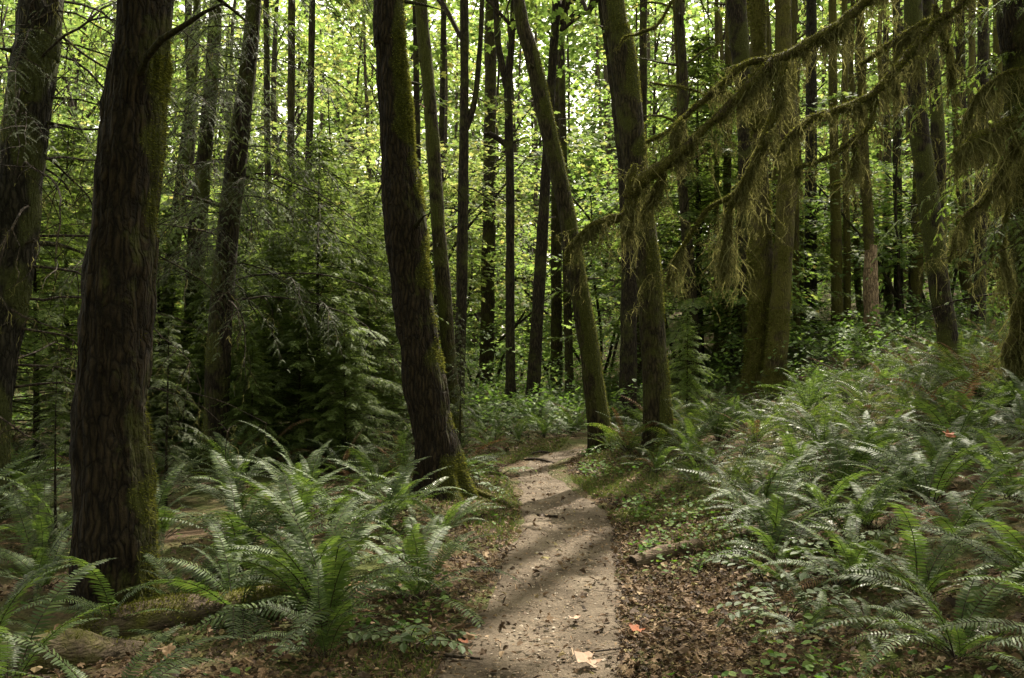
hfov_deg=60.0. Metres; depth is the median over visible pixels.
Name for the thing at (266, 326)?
hemlock sapling
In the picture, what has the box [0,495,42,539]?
sword fern
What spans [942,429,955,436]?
maple leaf
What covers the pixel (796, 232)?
alder tree
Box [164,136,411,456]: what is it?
hemlock sapling
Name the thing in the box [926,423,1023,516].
sword fern
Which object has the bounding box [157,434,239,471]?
sword fern
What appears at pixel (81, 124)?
vine maple
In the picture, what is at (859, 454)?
sword fern
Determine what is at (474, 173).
vine maple
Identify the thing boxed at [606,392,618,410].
sword fern
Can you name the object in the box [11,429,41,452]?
sword fern
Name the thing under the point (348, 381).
hemlock sapling
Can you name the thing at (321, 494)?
sword fern
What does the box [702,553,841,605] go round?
shrub
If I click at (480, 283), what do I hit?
vine maple
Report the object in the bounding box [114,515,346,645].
sword fern
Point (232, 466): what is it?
sword fern
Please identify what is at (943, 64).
alder tree
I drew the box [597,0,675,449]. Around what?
maple tree
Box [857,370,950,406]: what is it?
sword fern
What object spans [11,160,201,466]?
hemlock sapling
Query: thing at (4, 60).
alder tree
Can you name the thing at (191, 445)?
sword fern
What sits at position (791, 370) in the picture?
sword fern
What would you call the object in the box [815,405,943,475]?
sword fern
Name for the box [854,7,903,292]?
alder tree
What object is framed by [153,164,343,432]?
hemlock sapling
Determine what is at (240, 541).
sword fern
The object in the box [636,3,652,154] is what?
alder tree
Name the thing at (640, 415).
sword fern
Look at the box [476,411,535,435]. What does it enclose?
sword fern
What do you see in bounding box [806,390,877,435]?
sword fern
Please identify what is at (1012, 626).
sword fern
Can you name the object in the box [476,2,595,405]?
alder tree
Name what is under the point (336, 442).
sword fern
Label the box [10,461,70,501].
sword fern
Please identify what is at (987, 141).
mossy limb
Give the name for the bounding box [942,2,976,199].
alder tree
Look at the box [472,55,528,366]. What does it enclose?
alder tree
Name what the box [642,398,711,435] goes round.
sword fern
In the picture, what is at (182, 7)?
sky
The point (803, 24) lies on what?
alder tree
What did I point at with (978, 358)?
sword fern
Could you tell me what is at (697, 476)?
sword fern
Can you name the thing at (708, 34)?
alder tree
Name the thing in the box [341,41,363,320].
alder tree
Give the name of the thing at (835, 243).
alder tree
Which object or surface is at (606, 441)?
sword fern
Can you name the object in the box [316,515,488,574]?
sword fern
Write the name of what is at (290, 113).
alder tree
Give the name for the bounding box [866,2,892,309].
alder tree
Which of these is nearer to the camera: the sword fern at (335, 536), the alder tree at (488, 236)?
the sword fern at (335, 536)
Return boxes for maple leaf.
[574,648,601,666]
[629,623,644,631]
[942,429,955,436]
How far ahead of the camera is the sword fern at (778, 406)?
12.96 m
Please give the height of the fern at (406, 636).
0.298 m
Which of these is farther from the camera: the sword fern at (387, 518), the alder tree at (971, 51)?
the alder tree at (971, 51)
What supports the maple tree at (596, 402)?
on the ground at (200, 500)
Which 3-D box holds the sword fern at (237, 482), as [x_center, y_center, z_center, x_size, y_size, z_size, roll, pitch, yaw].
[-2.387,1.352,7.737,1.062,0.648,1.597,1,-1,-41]
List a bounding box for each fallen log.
[0,625,170,675]
[70,582,355,637]
[629,537,703,569]
[722,514,805,541]
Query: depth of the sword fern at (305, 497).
6.67 m
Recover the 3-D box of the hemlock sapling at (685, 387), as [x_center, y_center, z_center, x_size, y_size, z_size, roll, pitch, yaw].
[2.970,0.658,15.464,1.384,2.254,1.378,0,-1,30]
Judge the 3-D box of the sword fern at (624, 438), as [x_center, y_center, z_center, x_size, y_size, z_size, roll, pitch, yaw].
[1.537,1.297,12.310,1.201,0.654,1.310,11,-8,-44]
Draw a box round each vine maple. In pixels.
[14,118,171,399]
[22,158,241,373]
[43,132,334,368]
[159,181,381,390]
[161,127,444,357]
[238,80,554,371]
[251,63,612,391]
[255,133,532,329]
[331,206,619,387]
[376,205,665,382]
[424,148,675,387]
[468,161,722,383]
[469,133,863,368]
[544,35,880,369]
[663,245,838,371]
[674,103,908,316]
[699,80,1003,324]
[770,125,1007,306]
[799,162,974,302]
[802,88,1005,285]
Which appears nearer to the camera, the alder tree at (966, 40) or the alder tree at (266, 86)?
the alder tree at (266, 86)
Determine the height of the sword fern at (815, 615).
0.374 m
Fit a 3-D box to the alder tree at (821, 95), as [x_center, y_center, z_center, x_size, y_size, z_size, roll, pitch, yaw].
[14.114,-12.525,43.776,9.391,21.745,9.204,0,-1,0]
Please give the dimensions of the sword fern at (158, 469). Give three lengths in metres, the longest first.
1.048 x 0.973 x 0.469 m
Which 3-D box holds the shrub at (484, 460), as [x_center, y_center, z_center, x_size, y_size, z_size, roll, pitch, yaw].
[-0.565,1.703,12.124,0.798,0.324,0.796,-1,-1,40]
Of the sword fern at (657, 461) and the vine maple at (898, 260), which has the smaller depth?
the sword fern at (657, 461)
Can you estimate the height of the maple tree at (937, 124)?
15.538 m
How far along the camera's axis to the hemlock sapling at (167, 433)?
8.56 m
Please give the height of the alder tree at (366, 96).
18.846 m
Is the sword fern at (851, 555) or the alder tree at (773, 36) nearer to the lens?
the sword fern at (851, 555)
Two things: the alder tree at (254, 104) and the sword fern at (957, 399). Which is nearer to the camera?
the sword fern at (957, 399)
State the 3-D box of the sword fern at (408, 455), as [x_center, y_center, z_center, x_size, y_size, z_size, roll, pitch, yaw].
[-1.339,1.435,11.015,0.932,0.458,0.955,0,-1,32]
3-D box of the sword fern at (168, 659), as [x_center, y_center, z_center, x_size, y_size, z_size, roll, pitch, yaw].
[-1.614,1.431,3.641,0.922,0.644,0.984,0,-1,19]
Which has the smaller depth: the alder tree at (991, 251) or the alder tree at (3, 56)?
the alder tree at (991, 251)
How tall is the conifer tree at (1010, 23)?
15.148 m
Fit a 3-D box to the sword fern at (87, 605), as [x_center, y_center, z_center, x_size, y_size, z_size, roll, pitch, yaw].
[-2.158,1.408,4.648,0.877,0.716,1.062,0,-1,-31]
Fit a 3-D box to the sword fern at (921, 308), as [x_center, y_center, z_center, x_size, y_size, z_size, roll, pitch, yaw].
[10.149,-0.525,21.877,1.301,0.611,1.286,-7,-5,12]
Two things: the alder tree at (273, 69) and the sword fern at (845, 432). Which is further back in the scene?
the alder tree at (273, 69)
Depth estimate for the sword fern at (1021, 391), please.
7.54 m
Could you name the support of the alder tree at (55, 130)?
on the ground at (200, 500)
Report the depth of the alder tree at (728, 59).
24.00 m
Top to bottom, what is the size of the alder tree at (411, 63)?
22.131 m
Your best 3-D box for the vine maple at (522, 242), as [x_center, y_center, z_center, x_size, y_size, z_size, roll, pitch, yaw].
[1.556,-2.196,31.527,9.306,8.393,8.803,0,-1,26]
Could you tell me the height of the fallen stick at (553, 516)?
0.026 m
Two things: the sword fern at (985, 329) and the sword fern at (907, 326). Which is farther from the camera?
the sword fern at (907, 326)
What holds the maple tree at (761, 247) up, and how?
on the ground at (200, 500)
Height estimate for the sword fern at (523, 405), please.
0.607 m
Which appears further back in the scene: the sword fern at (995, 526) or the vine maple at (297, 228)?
the vine maple at (297, 228)
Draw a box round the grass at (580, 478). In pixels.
[66,406,985,677]
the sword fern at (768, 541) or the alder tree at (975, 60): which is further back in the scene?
the alder tree at (975, 60)
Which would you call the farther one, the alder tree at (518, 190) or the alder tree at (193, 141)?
the alder tree at (518, 190)
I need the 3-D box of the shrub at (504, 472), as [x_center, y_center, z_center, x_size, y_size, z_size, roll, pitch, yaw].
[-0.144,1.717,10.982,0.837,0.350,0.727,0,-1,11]
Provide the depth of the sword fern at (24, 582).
4.80 m
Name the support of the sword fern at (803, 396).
on the ground at (200, 500)
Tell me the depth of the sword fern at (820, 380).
15.30 m
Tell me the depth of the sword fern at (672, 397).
19.15 m
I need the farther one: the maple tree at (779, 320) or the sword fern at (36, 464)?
the maple tree at (779, 320)
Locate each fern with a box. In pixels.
[0,438,71,515]
[0,454,52,518]
[0,476,71,532]
[0,476,72,555]
[0,492,72,569]
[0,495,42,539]
[0,524,71,603]
[0,558,118,677]
[0,559,79,631]
[0,623,259,677]
[7,555,186,649]
[10,430,68,489]
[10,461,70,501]
[11,422,68,446]
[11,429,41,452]
[11,440,57,464]
[16,426,69,468]
[32,430,70,472]
[53,486,71,502]
[67,461,246,551]
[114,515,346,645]
[114,531,273,627]
[152,435,182,451]
[152,439,194,473]
[153,409,201,456]
[154,452,208,482]
[156,456,270,508]
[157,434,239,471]
[158,470,354,582]
[162,421,230,459]
[164,450,319,524]
[174,421,272,475]
[179,515,380,589]
[180,427,281,494]
[180,473,445,660]
[194,472,454,650]
[207,418,318,476]
[208,451,362,550]
[224,420,358,496]
[230,418,321,463]
[238,559,418,659]
[246,439,389,513]
[268,463,397,530]
[286,429,384,472]
[293,426,393,480]
[307,422,402,457]
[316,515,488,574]
[317,465,476,520]
[322,442,413,496]
[330,456,450,539]
[332,623,479,653]
[336,426,414,478]
[343,412,406,437]
[344,526,523,628]
[373,434,414,470]
[383,495,505,549]
[401,439,514,486]
[457,433,480,448]
[461,434,494,456]
[463,410,492,427]
[463,428,519,452]
[465,384,494,406]
[465,387,503,419]
[466,420,506,438]
[472,404,502,425]
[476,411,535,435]
[491,400,575,434]
[497,386,545,412]
[500,396,553,422]
[503,417,542,444]
[510,400,579,437]
[531,394,577,417]
[542,386,579,405]
[542,400,585,422]
[549,411,586,436]
[551,402,586,430]
[567,423,640,448]
[583,407,670,455]
[606,381,618,394]
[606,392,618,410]
[611,412,640,425]
[613,395,696,427]
[622,444,690,472]
[637,365,678,391]
[637,387,701,404]
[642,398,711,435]
[643,407,743,461]
[658,447,730,485]
[661,386,763,440]
[666,434,720,463]
[669,453,895,545]
[672,402,711,433]
[683,357,736,383]
[685,447,783,498]
[690,495,858,573]
[691,456,829,521]
[694,485,804,531]
[703,392,775,420]
[711,411,788,449]
[724,543,835,596]
[728,430,847,490]
[733,462,881,521]
[736,420,927,498]
[739,397,772,420]
[740,570,840,647]
[750,391,800,417]
[753,366,856,412]
[756,505,938,607]
[757,381,789,405]
[758,359,811,379]
[759,400,804,431]
[769,401,870,455]
[773,370,840,395]
[773,391,852,423]
[777,476,910,545]
[778,379,847,406]
[779,451,942,530]
[782,380,838,404]
[787,337,827,359]
[787,354,810,368]
[793,597,974,659]
[797,366,852,397]
[797,549,1023,677]
[804,354,883,390]
[805,503,1023,604]
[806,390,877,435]
[806,410,941,479]
[809,432,987,506]
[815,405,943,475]
[819,348,861,368]
[819,380,903,422]
[821,379,897,411]
[827,417,907,451]
[828,339,918,367]
[830,416,1020,479]
[831,349,915,396]
[836,360,891,390]
[844,440,1023,534]
[848,318,914,351]
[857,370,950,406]
[857,452,1023,560]
[860,377,1023,459]
[862,374,973,422]
[867,329,917,355]
[871,347,927,371]
[872,351,901,373]
[875,359,981,393]
[880,365,1016,427]
[882,312,935,339]
[885,347,950,380]
[895,335,938,359]
[902,484,1023,596]
[904,307,932,328]
[905,306,970,332]
[908,426,1023,475]
[909,330,996,377]
[913,393,1023,453]
[920,348,976,368]
[920,525,1023,651]
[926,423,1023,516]
[928,353,1007,396]
[930,390,1017,436]
[949,342,1000,371]
[957,301,1006,323]
[957,318,1009,349]
[957,344,1000,380]
[958,360,1023,419]
[959,335,1007,378]
[962,325,1003,351]
[962,449,1023,544]
[971,370,1022,410]
[972,388,1023,440]
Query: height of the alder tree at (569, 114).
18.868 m
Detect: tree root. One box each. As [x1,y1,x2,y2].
[475,488,522,512]
[524,458,554,463]
[530,450,549,454]
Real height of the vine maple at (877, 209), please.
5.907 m
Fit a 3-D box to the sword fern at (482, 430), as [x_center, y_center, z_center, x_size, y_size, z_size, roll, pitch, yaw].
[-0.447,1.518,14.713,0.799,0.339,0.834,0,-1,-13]
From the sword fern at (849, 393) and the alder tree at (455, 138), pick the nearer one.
the sword fern at (849, 393)
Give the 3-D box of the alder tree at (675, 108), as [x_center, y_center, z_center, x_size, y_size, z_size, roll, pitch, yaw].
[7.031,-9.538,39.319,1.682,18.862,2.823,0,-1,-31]
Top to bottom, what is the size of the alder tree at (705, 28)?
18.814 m
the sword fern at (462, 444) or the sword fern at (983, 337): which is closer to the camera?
the sword fern at (983, 337)
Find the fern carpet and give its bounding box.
[249,290,1023,494]
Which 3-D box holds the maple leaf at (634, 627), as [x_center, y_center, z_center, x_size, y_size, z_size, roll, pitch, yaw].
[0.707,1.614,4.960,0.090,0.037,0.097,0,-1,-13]
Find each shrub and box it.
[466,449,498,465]
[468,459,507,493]
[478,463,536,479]
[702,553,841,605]
[704,494,771,562]
[708,586,872,636]
[773,530,906,571]
[773,546,892,607]
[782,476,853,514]
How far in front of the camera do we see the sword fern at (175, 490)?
8.77 m
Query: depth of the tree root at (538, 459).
12.71 m
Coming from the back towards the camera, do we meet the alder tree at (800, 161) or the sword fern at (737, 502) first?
the alder tree at (800, 161)
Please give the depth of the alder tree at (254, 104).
52.46 m
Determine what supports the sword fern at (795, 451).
on the ground at (200, 500)
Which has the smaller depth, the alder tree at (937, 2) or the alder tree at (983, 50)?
the alder tree at (983, 50)
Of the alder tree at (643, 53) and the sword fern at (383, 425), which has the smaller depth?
the sword fern at (383, 425)
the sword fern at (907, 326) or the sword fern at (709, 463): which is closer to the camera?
the sword fern at (709, 463)
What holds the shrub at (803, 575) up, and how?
on the ground at (200, 500)
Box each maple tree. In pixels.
[41,0,304,437]
[60,0,332,443]
[67,0,245,608]
[372,0,479,503]
[512,0,613,452]
[526,0,699,422]
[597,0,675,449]
[727,0,751,376]
[736,0,773,393]
[756,0,820,394]
[903,0,968,374]
[922,0,967,337]
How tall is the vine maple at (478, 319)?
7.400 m
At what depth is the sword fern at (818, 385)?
14.19 m
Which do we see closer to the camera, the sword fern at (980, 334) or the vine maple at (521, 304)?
the sword fern at (980, 334)
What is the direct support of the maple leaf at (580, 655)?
on the trail
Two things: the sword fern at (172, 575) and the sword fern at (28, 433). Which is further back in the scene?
the sword fern at (28, 433)
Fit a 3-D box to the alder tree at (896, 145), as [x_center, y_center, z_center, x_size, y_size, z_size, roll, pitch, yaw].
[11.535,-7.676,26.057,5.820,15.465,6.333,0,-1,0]
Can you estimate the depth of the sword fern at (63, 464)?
9.76 m
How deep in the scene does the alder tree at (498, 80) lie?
33.50 m
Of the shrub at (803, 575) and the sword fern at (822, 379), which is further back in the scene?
the sword fern at (822, 379)
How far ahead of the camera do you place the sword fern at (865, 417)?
8.18 m
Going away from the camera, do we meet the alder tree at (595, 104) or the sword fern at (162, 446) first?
the sword fern at (162, 446)
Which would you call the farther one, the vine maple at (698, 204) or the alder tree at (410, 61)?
the alder tree at (410, 61)
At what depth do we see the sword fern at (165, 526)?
6.93 m
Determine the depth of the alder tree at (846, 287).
23.48 m
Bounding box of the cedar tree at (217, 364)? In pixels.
[41,0,408,473]
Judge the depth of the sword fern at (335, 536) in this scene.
5.66 m
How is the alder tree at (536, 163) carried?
on the ground at (200, 500)
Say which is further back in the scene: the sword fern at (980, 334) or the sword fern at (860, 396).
the sword fern at (980, 334)
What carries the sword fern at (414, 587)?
on the ground at (200, 500)
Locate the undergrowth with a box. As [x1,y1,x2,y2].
[12,229,1009,438]
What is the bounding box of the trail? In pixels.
[432,432,705,677]
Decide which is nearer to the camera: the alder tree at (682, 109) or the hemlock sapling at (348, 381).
the hemlock sapling at (348, 381)
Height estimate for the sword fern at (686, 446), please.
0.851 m
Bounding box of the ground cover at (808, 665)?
[8,403,1010,677]
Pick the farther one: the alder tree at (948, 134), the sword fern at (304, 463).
the alder tree at (948, 134)
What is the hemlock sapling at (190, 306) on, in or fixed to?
on the ground at (200, 500)
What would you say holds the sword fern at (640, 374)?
on the ground at (200, 500)
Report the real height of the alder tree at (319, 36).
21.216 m
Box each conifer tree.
[0,0,310,522]
[866,0,1023,409]
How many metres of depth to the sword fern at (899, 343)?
18.12 m
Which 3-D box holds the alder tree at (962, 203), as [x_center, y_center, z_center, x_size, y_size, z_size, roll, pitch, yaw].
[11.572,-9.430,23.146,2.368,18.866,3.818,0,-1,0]
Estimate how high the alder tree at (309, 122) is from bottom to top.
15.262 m
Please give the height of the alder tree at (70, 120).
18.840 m
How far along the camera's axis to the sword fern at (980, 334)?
16.84 m
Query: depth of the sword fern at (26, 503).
7.89 m
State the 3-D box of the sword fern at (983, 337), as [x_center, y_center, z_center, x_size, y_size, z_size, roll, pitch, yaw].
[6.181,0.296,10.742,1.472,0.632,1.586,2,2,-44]
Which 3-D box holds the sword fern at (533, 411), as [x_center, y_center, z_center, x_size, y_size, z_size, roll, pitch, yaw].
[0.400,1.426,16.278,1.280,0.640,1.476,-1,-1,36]
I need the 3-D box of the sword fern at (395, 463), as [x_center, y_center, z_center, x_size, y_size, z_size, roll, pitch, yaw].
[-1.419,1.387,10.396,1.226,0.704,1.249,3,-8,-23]
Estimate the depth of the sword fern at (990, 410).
8.66 m
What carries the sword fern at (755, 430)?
on the ground at (200, 500)
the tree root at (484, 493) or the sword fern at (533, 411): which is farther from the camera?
the sword fern at (533, 411)
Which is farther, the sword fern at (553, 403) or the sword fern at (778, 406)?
the sword fern at (553, 403)
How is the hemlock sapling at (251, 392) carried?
on the ground at (200, 500)
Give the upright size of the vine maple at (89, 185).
8.393 m
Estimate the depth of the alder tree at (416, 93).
22.02 m
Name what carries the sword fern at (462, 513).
on the ground at (200, 500)
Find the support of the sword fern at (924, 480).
on the ground at (200, 500)
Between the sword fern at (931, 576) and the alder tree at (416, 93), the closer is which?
the sword fern at (931, 576)
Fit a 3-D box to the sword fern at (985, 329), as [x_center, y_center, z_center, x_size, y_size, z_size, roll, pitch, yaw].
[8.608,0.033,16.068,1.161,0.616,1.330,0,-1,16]
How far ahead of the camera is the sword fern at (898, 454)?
7.03 m
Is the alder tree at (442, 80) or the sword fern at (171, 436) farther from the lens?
the alder tree at (442, 80)
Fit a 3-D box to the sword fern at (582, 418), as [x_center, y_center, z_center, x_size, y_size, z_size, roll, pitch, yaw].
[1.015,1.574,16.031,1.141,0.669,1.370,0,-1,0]
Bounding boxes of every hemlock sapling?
[0,350,73,561]
[11,123,202,442]
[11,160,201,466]
[43,311,203,470]
[44,206,250,452]
[146,313,222,505]
[149,250,296,445]
[151,313,267,454]
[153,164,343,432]
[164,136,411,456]
[174,155,382,445]
[189,232,370,457]
[195,337,309,470]
[230,284,357,464]
[277,293,411,464]
[281,187,470,451]
[307,219,481,437]
[444,313,485,452]
[667,312,722,422]
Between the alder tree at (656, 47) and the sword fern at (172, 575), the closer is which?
the sword fern at (172, 575)
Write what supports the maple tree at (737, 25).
on the ground at (200, 500)
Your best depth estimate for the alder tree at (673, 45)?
27.45 m
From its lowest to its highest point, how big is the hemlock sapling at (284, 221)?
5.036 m
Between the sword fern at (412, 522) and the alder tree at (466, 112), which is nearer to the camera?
the sword fern at (412, 522)
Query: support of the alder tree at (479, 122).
on the ground at (200, 500)
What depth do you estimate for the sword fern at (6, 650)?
3.83 m
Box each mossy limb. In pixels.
[555,0,901,344]
[598,0,714,109]
[769,0,997,225]
[918,66,1023,414]
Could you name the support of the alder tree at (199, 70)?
on the ground at (200, 500)
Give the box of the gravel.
[343,452,707,677]
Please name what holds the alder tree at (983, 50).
on the ground at (200, 500)
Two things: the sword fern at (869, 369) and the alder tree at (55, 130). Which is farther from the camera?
the alder tree at (55, 130)
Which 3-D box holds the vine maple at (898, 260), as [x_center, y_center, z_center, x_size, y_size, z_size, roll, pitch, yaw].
[10.215,-3.258,24.071,8.165,6.176,6.908,1,-1,-36]
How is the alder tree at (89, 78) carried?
on the ground at (200, 500)
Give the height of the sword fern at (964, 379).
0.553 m
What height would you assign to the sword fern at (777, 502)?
0.820 m
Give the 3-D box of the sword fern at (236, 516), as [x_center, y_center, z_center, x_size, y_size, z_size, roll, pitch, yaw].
[-1.969,1.425,6.296,1.227,0.821,1.584,0,-1,12]
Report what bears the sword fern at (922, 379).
on the ground at (200, 500)
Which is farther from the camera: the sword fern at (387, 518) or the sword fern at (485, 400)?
the sword fern at (485, 400)
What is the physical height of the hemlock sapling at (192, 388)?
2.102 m
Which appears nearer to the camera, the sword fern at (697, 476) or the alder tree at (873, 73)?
the sword fern at (697, 476)
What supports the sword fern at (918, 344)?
on the ground at (200, 500)
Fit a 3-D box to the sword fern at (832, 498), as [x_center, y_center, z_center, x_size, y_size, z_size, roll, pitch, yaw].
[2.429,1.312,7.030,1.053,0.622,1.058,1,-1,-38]
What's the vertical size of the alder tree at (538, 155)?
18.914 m
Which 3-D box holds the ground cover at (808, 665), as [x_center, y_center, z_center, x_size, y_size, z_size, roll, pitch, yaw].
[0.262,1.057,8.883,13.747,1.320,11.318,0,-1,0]
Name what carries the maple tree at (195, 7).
on the ground at (200, 500)
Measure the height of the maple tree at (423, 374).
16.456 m
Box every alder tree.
[0,0,105,227]
[0,0,107,343]
[0,0,114,266]
[0,0,177,291]
[0,0,181,329]
[0,16,80,261]
[0,23,71,268]
[0,23,97,257]
[0,75,88,264]
[3,68,89,232]
[50,19,218,204]
[68,65,71,321]
[91,10,261,359]
[161,15,304,349]
[162,15,286,294]
[163,0,345,266]
[164,67,260,289]
[165,31,300,333]
[172,0,263,383]
[201,0,354,383]
[212,0,379,282]
[213,33,379,290]
[216,0,236,184]
[260,5,426,268]
[270,0,315,212]
[270,0,439,371]
[285,0,368,367]
[290,0,369,405]
[297,0,484,257]
[311,60,449,368]
[315,0,482,331]
[319,0,465,442]
[329,0,552,416]
[334,0,376,371]
[335,0,472,207]
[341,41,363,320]
[404,1,484,338]
[412,0,629,415]
[412,3,570,370]
[421,34,454,256]
[423,61,549,316]
[428,0,535,396]
[446,0,648,416]
[449,65,457,269]
[458,33,484,271]
[472,3,505,328]
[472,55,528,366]
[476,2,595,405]
[499,0,533,354]
[504,0,573,395]
[512,4,539,256]
[531,57,543,220]
[541,46,671,318]
[567,44,569,183]
[570,0,724,221]
[626,0,727,380]
[634,0,805,192]
[636,0,672,386]
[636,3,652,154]
[637,0,701,390]
[650,3,704,239]
[661,0,827,187]
[662,11,673,216]
[662,79,676,306]
[665,0,828,223]
[666,0,725,357]
[667,2,694,76]
[694,0,767,363]
[701,0,719,166]
[701,0,731,285]
[704,0,882,191]
[709,1,723,320]
[716,1,778,362]
[749,10,802,160]
[765,0,819,244]
[765,1,774,212]
[770,4,904,195]
[791,0,822,322]
[791,0,832,352]
[797,0,820,87]
[797,0,830,330]
[797,7,821,212]
[798,64,841,298]
[805,0,992,283]
[818,0,854,338]
[818,0,876,290]
[825,0,908,310]
[826,0,854,333]
[838,43,857,290]
[847,0,863,317]
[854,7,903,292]
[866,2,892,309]
[867,0,992,180]
[867,5,992,220]
[881,0,992,311]
[888,0,951,313]
[888,0,977,318]
[900,0,954,132]
[901,40,939,297]
[905,1,992,182]
[910,64,925,324]
[939,0,992,134]
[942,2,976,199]
[956,0,999,330]
[965,0,977,180]
[970,0,1008,319]
[987,27,995,313]
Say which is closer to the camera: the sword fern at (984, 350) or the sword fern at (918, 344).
the sword fern at (984, 350)
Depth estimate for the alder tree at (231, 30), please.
36.01 m
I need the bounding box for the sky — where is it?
[0,0,992,339]
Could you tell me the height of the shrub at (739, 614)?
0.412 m
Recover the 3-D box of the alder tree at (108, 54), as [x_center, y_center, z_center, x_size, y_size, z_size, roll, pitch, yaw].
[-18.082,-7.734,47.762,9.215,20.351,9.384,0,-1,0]
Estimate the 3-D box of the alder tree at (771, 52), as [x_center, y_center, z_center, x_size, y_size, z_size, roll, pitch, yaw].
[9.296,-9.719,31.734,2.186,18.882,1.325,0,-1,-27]
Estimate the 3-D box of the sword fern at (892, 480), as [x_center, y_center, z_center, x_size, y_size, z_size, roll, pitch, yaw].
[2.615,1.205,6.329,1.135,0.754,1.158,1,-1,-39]
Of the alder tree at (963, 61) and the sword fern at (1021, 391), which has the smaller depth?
the sword fern at (1021, 391)
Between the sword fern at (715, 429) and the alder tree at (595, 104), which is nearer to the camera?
the sword fern at (715, 429)
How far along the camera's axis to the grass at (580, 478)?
8.93 m
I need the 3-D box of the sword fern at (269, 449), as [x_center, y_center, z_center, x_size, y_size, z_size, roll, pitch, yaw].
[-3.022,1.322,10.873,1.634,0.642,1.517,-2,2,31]
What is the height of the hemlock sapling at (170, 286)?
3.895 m
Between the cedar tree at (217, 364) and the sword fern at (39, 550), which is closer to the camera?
the sword fern at (39, 550)
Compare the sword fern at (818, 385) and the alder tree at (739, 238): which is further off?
the alder tree at (739, 238)
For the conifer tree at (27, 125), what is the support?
on the ground at (200, 500)
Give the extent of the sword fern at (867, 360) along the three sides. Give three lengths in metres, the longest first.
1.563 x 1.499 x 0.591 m
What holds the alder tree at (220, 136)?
on the ground at (200, 500)
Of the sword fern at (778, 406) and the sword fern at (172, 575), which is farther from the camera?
the sword fern at (778, 406)
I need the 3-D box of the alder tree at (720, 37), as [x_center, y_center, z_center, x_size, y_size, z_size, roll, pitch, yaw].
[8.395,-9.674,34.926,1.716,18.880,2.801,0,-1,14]
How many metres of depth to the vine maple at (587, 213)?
25.68 m
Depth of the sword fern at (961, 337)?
14.05 m
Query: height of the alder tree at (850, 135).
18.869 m
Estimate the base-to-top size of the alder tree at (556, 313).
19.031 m
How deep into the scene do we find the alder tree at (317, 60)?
34.83 m
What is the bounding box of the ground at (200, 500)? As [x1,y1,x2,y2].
[0,268,1023,677]
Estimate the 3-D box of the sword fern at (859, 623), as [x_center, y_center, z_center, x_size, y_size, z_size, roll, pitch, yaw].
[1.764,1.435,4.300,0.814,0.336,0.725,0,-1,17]
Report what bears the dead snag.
on the ground at (200, 500)
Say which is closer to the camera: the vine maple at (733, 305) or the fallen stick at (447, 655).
the fallen stick at (447, 655)
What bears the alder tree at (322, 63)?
on the ground at (200, 500)
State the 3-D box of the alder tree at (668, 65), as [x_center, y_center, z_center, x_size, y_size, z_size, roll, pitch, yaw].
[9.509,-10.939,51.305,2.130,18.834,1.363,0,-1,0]
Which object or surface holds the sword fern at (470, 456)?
on the ground at (200, 500)
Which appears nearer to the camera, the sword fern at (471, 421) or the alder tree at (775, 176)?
the sword fern at (471, 421)
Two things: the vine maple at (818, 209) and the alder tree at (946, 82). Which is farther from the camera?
the alder tree at (946, 82)
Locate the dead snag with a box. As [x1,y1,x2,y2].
[854,0,880,344]
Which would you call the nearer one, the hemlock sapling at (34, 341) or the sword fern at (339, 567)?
the sword fern at (339, 567)
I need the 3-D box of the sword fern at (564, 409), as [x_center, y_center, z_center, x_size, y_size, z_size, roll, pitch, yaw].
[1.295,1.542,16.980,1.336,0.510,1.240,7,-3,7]
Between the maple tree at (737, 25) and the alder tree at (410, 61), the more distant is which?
the alder tree at (410, 61)
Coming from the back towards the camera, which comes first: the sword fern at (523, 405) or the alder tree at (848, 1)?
the alder tree at (848, 1)
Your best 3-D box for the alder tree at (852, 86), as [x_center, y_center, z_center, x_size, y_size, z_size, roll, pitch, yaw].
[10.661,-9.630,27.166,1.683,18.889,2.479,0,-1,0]
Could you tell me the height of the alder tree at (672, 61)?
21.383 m
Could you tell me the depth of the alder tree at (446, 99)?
34.30 m
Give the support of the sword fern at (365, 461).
on the ground at (200, 500)
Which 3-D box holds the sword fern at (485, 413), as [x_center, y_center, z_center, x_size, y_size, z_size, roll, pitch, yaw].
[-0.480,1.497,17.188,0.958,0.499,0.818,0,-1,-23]
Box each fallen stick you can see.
[420,649,480,659]
[537,514,558,517]
[586,646,630,652]
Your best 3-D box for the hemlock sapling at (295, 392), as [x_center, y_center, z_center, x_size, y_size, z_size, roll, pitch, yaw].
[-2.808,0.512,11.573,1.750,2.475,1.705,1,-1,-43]
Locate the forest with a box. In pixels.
[0,0,1007,365]
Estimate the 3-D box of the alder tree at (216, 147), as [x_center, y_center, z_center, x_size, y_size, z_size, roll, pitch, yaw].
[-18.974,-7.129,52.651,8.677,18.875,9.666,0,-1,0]
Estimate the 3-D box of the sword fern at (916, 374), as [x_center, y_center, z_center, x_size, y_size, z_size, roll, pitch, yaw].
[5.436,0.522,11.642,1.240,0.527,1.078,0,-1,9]
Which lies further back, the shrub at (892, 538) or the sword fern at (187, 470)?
the sword fern at (187, 470)
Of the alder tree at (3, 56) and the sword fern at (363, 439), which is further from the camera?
the alder tree at (3, 56)
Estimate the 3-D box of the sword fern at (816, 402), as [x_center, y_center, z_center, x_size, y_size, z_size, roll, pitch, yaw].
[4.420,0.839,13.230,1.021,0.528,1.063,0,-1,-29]
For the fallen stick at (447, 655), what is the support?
on the trail
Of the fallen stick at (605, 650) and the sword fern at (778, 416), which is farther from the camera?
the sword fern at (778, 416)
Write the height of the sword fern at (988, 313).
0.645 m

